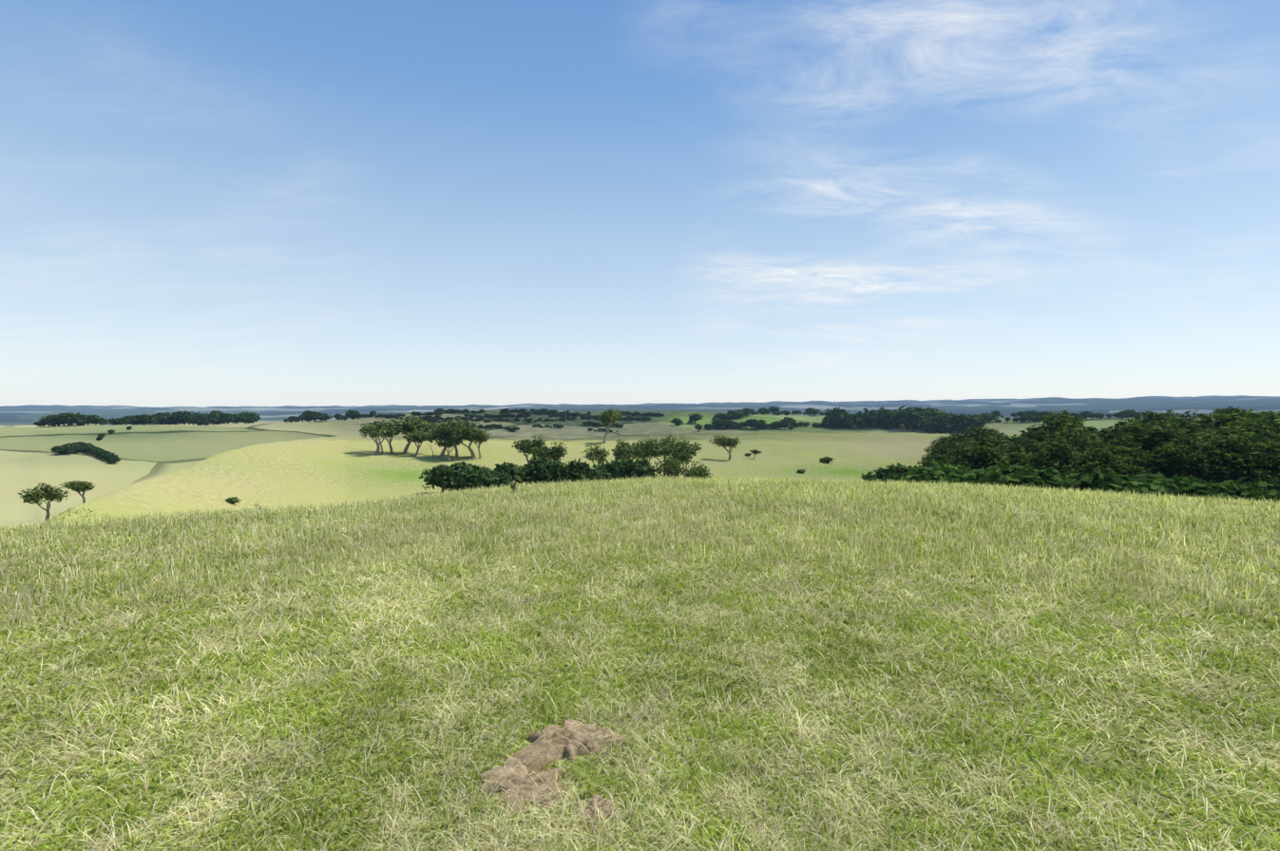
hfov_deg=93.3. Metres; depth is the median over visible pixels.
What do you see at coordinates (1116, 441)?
plantation plant
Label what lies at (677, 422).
tree
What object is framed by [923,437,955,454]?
plantation plant
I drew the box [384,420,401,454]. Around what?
gum tree
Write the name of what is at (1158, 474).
bush
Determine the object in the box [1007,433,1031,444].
plantation plant
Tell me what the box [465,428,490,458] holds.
gum tree
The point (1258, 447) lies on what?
plantation plant
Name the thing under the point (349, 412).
tree
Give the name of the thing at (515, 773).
molehill
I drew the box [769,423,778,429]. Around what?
round tree
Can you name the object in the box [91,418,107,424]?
tree
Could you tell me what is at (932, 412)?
tree
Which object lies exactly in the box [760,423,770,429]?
round tree
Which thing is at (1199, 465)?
plantation plant
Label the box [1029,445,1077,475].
plantation plant
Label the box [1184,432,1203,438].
plantation plant
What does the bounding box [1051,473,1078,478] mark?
plantation edge
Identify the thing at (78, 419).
round tree
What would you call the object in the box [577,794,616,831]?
molehill
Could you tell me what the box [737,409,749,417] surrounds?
tree
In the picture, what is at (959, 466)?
plantation edge
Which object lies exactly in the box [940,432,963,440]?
plantation plant
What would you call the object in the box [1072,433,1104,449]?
plantation plant
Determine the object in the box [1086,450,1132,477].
plantation plant
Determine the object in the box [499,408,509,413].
round tree
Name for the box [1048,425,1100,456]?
plantation plant
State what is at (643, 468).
bush
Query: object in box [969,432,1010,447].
plantation plant
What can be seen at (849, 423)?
tree
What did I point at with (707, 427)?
round tree
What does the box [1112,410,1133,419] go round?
round tree
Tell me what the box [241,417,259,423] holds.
round tree
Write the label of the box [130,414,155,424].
round tree
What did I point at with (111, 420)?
tree
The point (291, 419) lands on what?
tree
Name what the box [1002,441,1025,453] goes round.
plantation plant
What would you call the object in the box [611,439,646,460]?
gum tree
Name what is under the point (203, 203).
sky
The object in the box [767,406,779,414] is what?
tree
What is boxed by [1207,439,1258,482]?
plantation plant
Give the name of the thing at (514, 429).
round tree
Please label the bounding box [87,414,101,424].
tree
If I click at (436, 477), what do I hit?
bush
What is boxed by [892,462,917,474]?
plantation edge
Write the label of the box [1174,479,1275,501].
bush
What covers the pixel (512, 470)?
round tree
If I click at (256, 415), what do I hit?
tree
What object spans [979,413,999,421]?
tree
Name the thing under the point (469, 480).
bush
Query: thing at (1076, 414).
round tree
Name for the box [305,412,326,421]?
round tree
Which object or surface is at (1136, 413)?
tree
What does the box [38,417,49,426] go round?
tree
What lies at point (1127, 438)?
plantation plant
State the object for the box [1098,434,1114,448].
plantation plant
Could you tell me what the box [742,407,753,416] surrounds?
tree
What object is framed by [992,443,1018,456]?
plantation plant
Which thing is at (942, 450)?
plantation plant
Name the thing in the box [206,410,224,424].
tree
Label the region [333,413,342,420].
tree
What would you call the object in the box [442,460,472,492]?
bush
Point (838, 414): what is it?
round tree
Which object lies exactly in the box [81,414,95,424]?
tree
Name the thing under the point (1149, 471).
plantation plant
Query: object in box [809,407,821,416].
tree
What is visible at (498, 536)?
pasture grass
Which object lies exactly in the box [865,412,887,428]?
tree
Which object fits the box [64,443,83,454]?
round tree
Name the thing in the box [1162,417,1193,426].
plantation plant
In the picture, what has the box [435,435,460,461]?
gum tree
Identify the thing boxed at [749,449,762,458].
gum tree
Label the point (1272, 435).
plantation plant
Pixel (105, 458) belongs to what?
round tree
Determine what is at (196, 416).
round tree
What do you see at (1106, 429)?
plantation plant
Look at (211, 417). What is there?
tree
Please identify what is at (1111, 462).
plantation plant
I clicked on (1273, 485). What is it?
bush
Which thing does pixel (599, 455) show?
gum tree
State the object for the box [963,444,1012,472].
plantation plant
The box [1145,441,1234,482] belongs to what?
plantation plant
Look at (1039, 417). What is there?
tree
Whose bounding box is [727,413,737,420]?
tree
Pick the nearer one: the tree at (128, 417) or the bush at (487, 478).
the bush at (487, 478)
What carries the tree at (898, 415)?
on the terrain at (272, 458)
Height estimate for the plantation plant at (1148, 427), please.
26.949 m
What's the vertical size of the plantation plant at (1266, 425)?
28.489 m
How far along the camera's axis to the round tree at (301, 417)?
829.03 m
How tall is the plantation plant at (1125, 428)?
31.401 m
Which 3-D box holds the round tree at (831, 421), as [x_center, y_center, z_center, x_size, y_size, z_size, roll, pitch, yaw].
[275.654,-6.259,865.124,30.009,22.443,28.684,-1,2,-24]
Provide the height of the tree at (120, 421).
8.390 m
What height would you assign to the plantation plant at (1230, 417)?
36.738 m
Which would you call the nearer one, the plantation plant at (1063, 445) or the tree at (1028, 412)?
the plantation plant at (1063, 445)
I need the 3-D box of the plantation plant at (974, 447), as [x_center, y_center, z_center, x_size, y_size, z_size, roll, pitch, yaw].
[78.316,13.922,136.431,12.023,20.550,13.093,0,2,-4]
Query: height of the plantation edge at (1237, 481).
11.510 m
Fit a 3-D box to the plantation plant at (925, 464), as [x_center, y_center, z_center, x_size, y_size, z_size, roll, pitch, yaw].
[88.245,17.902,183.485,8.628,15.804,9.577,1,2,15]
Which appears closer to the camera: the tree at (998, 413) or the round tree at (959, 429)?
the round tree at (959, 429)
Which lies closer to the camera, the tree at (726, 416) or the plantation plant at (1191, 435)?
the plantation plant at (1191, 435)
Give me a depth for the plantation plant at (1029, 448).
117.66 m
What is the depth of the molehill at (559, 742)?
3.01 m
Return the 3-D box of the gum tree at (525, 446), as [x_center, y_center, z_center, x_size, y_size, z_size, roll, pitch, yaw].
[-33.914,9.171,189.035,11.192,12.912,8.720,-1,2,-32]
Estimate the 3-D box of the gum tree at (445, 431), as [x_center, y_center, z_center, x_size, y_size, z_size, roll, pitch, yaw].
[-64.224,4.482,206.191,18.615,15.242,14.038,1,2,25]
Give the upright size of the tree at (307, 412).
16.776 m
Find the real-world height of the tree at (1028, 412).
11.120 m
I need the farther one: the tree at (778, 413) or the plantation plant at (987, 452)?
the tree at (778, 413)
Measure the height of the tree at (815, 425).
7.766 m
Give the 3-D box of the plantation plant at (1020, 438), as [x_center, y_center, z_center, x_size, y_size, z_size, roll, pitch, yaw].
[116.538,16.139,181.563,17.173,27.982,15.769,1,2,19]
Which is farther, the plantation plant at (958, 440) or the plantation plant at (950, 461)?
the plantation plant at (958, 440)
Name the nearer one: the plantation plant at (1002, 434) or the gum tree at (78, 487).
the gum tree at (78, 487)
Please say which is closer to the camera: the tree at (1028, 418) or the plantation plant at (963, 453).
the plantation plant at (963, 453)
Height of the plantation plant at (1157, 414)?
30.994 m
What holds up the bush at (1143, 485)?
on the terrain at (272, 458)
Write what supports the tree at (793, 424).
on the terrain at (272, 458)
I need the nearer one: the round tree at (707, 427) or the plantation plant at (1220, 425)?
the plantation plant at (1220, 425)
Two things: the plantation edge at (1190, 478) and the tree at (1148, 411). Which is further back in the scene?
the tree at (1148, 411)
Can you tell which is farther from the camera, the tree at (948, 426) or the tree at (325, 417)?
the tree at (325, 417)
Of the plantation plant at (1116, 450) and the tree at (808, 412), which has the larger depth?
the tree at (808, 412)
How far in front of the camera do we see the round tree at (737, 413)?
997.42 m
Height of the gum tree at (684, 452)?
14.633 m
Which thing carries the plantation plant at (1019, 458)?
on the terrain at (272, 458)
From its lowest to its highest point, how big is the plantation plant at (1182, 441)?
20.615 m
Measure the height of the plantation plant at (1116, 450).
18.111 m
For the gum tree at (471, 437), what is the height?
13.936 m
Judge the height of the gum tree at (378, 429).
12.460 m
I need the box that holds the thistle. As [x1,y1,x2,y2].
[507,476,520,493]
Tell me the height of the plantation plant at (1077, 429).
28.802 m
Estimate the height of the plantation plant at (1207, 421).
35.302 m
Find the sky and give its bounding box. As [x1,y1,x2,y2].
[0,0,1279,407]
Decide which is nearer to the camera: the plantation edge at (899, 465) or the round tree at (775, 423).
the plantation edge at (899, 465)
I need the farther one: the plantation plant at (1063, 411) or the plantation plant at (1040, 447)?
the plantation plant at (1063, 411)
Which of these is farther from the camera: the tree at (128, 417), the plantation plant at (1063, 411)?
the tree at (128, 417)
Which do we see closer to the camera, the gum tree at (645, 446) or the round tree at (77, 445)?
the gum tree at (645, 446)
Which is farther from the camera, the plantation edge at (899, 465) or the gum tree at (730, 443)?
the gum tree at (730, 443)
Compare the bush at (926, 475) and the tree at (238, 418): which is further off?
the tree at (238, 418)
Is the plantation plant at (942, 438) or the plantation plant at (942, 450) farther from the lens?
the plantation plant at (942, 438)
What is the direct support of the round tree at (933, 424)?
on the terrain at (272, 458)
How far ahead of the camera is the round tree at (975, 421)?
753.33 m
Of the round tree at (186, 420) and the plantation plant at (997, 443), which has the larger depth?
the round tree at (186, 420)
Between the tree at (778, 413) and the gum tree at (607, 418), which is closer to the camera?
the gum tree at (607, 418)
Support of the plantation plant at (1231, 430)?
on the terrain at (272, 458)
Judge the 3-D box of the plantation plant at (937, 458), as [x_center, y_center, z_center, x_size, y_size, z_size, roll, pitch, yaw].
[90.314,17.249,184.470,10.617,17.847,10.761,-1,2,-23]
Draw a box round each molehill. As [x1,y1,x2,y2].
[477,756,567,815]
[512,718,627,774]
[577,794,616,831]
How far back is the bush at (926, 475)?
80.29 m
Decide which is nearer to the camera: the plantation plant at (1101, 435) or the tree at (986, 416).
the plantation plant at (1101, 435)
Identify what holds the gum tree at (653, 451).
on the terrain at (272, 458)
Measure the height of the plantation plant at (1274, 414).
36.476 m
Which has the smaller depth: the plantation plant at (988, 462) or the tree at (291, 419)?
the plantation plant at (988, 462)
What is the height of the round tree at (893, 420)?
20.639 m
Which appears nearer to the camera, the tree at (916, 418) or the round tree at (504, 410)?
the tree at (916, 418)
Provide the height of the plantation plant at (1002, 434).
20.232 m
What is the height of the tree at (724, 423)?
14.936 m
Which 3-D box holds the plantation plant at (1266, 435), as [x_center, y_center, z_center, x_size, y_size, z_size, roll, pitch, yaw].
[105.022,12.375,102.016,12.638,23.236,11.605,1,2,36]
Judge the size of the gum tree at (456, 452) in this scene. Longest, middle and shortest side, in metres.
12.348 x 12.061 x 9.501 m
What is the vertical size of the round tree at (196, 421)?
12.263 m
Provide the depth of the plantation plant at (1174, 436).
110.31 m
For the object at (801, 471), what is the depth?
218.18 m
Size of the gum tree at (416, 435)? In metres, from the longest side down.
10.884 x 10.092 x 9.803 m
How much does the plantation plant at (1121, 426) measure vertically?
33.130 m
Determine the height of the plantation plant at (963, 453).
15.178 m
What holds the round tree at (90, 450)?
on the terrain at (272, 458)
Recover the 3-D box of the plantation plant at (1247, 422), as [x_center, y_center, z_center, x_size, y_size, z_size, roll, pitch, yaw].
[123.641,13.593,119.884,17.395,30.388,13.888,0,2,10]
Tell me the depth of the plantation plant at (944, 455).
175.47 m
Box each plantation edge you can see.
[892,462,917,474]
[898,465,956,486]
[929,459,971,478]
[930,462,973,471]
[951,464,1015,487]
[980,463,1035,471]
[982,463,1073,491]
[1021,468,1072,476]
[1022,462,1065,474]
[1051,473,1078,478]
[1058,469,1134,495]
[1121,475,1196,481]
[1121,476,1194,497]
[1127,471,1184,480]
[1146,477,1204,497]
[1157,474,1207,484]
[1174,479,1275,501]
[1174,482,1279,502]
[1226,476,1262,485]
[1239,485,1279,501]
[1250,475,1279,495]
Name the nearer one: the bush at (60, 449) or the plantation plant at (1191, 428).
the plantation plant at (1191, 428)
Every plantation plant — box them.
[917,453,946,467]
[920,460,941,467]
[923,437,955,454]
[925,443,952,460]
[930,436,950,446]
[938,456,968,465]
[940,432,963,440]
[940,436,966,448]
[941,439,974,462]
[945,446,992,470]
[953,424,998,439]
[957,435,1013,457]
[961,441,1002,455]
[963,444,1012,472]
[968,445,1010,467]
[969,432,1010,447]
[992,428,1007,438]
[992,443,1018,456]
[1000,450,1039,467]
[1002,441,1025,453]
[1003,434,1031,447]
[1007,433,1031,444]
[1019,411,1099,446]
[1021,439,1060,457]
[1022,424,1108,454]
[1024,429,1088,450]
[1025,448,1042,455]
[1027,437,1094,471]
[1027,441,1052,460]
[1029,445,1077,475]
[1030,409,1085,435]
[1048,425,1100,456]
[1061,448,1112,477]
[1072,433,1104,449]
[1078,451,1133,477]
[1085,430,1114,445]
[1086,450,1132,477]
[1094,443,1157,473]
[1097,425,1122,444]
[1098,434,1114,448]
[1103,420,1153,446]
[1106,426,1172,450]
[1106,434,1131,450]
[1107,453,1148,476]
[1108,421,1145,441]
[1110,420,1198,456]
[1112,420,1138,428]
[1114,423,1192,456]
[1115,420,1160,438]
[1118,422,1150,439]
[1118,445,1160,471]
[1118,454,1155,478]
[1127,409,1180,425]
[1127,411,1183,423]
[1140,444,1212,480]
[1145,433,1213,473]
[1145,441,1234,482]
[1159,410,1205,425]
[1160,431,1187,444]
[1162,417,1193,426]
[1163,453,1234,483]
[1165,420,1202,434]
[1170,420,1218,434]
[1177,429,1213,439]
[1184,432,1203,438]
[1188,412,1233,429]
[1188,423,1272,457]
[1189,438,1274,483]
[1193,431,1277,483]
[1196,408,1262,431]
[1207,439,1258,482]
[1209,405,1245,419]
[1210,425,1243,436]
[1212,439,1268,478]
[1213,416,1241,428]
[1229,417,1279,429]
[1229,441,1279,483]
[1230,412,1279,435]
[1243,420,1279,436]
[1250,449,1279,480]
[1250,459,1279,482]
[1255,411,1279,423]
[1255,429,1279,444]
[1257,410,1279,419]
[1259,431,1279,447]
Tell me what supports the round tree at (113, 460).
on the terrain at (272, 458)
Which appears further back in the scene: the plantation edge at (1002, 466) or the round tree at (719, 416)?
the round tree at (719, 416)
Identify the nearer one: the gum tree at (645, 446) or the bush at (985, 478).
the bush at (985, 478)
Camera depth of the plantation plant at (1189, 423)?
139.50 m
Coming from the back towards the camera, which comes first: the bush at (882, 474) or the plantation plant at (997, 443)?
the plantation plant at (997, 443)
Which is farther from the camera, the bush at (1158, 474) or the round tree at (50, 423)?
the round tree at (50, 423)
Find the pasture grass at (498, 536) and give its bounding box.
[0,475,1279,850]
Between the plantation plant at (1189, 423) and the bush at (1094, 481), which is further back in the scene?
the plantation plant at (1189, 423)
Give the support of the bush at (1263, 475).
on the terrain at (272, 458)
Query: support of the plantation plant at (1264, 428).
on the terrain at (272, 458)
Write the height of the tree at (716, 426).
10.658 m
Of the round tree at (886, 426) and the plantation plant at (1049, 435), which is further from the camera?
the round tree at (886, 426)
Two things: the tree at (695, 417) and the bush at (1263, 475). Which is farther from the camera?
the tree at (695, 417)
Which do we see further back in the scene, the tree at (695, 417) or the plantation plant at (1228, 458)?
the tree at (695, 417)
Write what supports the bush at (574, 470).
on the terrain at (272, 458)
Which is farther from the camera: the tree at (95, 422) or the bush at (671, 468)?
the tree at (95, 422)
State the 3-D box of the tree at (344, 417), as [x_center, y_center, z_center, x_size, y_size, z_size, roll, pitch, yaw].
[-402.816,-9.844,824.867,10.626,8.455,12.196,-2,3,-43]
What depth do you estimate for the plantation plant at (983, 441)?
149.83 m
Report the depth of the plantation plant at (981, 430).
206.74 m
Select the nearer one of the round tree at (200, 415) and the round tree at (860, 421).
the round tree at (200, 415)
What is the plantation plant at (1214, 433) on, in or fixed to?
on the terrain at (272, 458)
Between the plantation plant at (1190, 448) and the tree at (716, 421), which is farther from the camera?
the tree at (716, 421)
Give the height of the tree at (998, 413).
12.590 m
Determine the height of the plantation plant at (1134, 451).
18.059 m
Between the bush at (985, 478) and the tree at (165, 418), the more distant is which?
the tree at (165, 418)
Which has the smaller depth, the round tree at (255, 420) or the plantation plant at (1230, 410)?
the plantation plant at (1230, 410)
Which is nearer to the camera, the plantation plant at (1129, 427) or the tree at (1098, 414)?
the plantation plant at (1129, 427)
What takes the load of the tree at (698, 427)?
on the terrain at (272, 458)
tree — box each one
[17,482,72,520]
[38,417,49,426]
[43,415,71,426]
[44,412,91,426]
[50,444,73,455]
[58,479,95,503]
[61,442,85,452]
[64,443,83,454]
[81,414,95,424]
[83,445,98,452]
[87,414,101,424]
[87,447,104,455]
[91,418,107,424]
[92,448,105,455]
[95,450,111,457]
[96,419,109,425]
[96,433,105,439]
[97,452,114,458]
[102,454,118,460]
[105,457,120,463]
[107,418,117,425]
[114,418,130,425]
[122,415,134,424]
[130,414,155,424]
[135,420,150,425]
[152,412,172,424]
[153,415,168,424]
[158,413,171,424]
[165,418,177,424]
[168,410,193,424]
[183,418,193,424]
[188,416,203,423]
[190,413,203,424]
[193,412,208,425]
[203,412,216,425]
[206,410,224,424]
[217,412,234,423]
[231,413,248,423]
[237,411,254,423]
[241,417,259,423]
[250,412,260,423]
[287,416,296,422]
[298,414,309,422]
[302,410,315,421]
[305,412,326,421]
[318,414,332,421]
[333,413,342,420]
[340,415,348,420]
[344,409,358,420]
[347,412,362,420]
[358,420,400,455]
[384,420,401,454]
[386,415,439,454]
[402,429,431,457]
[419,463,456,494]
[422,417,480,459]
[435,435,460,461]
[436,420,490,458]
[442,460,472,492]
[453,423,465,457]
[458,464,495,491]
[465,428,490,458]
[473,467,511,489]
[494,461,525,486]
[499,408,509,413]
[509,426,519,432]
[511,434,547,467]
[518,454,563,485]
[528,440,568,461]
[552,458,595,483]
[581,442,610,466]
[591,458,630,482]
[596,407,622,443]
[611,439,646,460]
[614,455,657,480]
[630,437,660,462]
[648,435,679,479]
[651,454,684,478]
[655,437,703,478]
[670,418,682,425]
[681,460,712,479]
[687,413,703,423]
[694,424,702,432]
[703,423,713,429]
[708,434,741,460]
[710,419,724,428]
[712,413,725,419]
[712,422,721,429]
[716,420,732,428]
[719,413,729,420]
[725,410,745,419]
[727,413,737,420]
[736,421,745,428]
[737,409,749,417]
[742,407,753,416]
[744,418,756,429]
[747,420,766,429]
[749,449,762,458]
[758,407,766,414]
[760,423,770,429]
[762,409,771,414]
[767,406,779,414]
[768,420,783,428]
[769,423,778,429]
[773,411,783,415]
[779,419,791,429]
[781,417,796,426]
[789,421,800,427]
[805,407,811,415]
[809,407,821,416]
[811,422,820,427]
[821,406,849,428]
[821,413,838,428]
[836,415,855,429]
[852,412,870,428]
[858,406,892,428]
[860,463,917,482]
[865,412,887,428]
[880,419,892,428]
[881,467,917,483]
[884,417,901,426]
[886,420,898,429]
[888,405,925,430]
[898,406,928,431]
[903,407,946,426]
[917,415,953,434]
[931,414,953,433]
[944,412,988,432]
[951,420,980,434]
[978,413,994,421]
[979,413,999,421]
[991,410,1002,417]
[1019,414,1035,422]
[1022,410,1038,416]
[1032,411,1051,416]
[1032,415,1043,421]
[1069,413,1082,420]
[1078,411,1094,420]
[1092,412,1105,418]
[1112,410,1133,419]
[1131,411,1141,418]
[1138,410,1154,419]
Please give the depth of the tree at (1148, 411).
768.41 m
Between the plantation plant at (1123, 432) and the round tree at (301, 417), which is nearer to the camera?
the plantation plant at (1123, 432)
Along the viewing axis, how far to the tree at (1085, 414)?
796.79 m
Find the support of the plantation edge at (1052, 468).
on the terrain at (272, 458)
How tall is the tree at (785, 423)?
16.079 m
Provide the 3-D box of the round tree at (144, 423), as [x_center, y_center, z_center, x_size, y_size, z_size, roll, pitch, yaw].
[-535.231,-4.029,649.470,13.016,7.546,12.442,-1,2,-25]
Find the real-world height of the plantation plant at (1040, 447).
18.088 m
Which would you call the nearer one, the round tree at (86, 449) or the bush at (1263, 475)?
the bush at (1263, 475)
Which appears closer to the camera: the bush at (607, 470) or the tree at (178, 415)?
the bush at (607, 470)
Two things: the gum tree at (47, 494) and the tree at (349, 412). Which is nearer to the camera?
the gum tree at (47, 494)
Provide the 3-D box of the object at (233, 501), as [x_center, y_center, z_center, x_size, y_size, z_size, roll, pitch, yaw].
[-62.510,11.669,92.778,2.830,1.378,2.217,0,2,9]
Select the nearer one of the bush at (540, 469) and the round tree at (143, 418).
the bush at (540, 469)
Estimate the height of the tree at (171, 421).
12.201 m
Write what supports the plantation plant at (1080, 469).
on the terrain at (272, 458)
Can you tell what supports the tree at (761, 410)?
on the terrain at (272, 458)
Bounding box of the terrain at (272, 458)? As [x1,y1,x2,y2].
[0,395,1279,850]
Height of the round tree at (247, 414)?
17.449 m
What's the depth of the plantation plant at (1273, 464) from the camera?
85.58 m
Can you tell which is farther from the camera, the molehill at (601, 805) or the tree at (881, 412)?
the tree at (881, 412)
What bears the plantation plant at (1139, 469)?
on the terrain at (272, 458)
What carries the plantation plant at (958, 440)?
on the terrain at (272, 458)
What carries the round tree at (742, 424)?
on the terrain at (272, 458)
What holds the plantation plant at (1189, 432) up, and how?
on the terrain at (272, 458)
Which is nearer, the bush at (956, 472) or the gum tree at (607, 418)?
the bush at (956, 472)
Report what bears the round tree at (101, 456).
on the terrain at (272, 458)
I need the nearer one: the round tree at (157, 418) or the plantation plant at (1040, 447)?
the plantation plant at (1040, 447)
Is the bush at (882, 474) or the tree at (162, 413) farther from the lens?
the tree at (162, 413)
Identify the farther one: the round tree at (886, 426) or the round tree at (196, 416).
the round tree at (886, 426)
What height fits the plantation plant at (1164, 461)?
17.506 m
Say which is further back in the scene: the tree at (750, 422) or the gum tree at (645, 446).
the tree at (750, 422)
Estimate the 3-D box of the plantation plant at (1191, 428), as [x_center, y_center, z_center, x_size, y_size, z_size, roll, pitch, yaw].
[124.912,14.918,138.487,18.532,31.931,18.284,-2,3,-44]
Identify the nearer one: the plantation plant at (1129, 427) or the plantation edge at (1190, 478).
the plantation edge at (1190, 478)
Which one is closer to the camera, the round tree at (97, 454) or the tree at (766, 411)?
the round tree at (97, 454)
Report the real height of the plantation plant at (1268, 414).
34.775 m
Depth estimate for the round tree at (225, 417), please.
748.47 m
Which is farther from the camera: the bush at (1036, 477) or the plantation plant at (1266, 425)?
the plantation plant at (1266, 425)
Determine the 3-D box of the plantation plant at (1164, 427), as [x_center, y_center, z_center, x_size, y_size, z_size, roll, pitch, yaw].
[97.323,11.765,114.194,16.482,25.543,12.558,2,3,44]
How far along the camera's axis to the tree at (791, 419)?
879.38 m
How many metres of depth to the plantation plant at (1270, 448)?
88.52 m
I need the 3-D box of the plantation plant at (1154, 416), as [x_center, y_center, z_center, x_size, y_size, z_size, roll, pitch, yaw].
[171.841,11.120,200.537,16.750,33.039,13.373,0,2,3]
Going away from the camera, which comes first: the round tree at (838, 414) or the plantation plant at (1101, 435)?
the plantation plant at (1101, 435)
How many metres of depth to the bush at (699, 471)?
128.60 m
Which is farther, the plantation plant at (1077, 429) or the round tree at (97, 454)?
the round tree at (97, 454)
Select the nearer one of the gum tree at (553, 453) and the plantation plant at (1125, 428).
the plantation plant at (1125, 428)
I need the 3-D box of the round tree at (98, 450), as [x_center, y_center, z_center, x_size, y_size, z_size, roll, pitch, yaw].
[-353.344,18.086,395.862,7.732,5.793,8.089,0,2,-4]
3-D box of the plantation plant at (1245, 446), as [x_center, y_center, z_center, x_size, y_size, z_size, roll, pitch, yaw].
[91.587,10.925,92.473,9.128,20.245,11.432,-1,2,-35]
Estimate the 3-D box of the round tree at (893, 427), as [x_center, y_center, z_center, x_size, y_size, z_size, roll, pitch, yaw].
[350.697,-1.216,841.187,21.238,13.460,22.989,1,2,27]
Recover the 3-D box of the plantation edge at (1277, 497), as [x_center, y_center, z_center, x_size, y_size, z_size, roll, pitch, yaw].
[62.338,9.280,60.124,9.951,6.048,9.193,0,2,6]
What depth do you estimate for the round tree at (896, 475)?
98.68 m
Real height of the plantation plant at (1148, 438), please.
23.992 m
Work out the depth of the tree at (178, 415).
708.14 m
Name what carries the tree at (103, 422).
on the terrain at (272, 458)
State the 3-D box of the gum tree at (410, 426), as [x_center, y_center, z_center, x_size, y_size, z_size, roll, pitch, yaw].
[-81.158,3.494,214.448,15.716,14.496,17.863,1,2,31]
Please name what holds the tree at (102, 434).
on the terrain at (272, 458)
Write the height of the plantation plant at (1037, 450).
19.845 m
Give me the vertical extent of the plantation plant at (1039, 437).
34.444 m
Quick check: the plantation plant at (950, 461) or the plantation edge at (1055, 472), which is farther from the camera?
the plantation plant at (950, 461)
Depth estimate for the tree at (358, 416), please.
882.81 m
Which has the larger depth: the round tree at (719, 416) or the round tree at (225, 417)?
the round tree at (719, 416)
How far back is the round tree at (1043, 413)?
818.43 m
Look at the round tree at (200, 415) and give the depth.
724.95 m

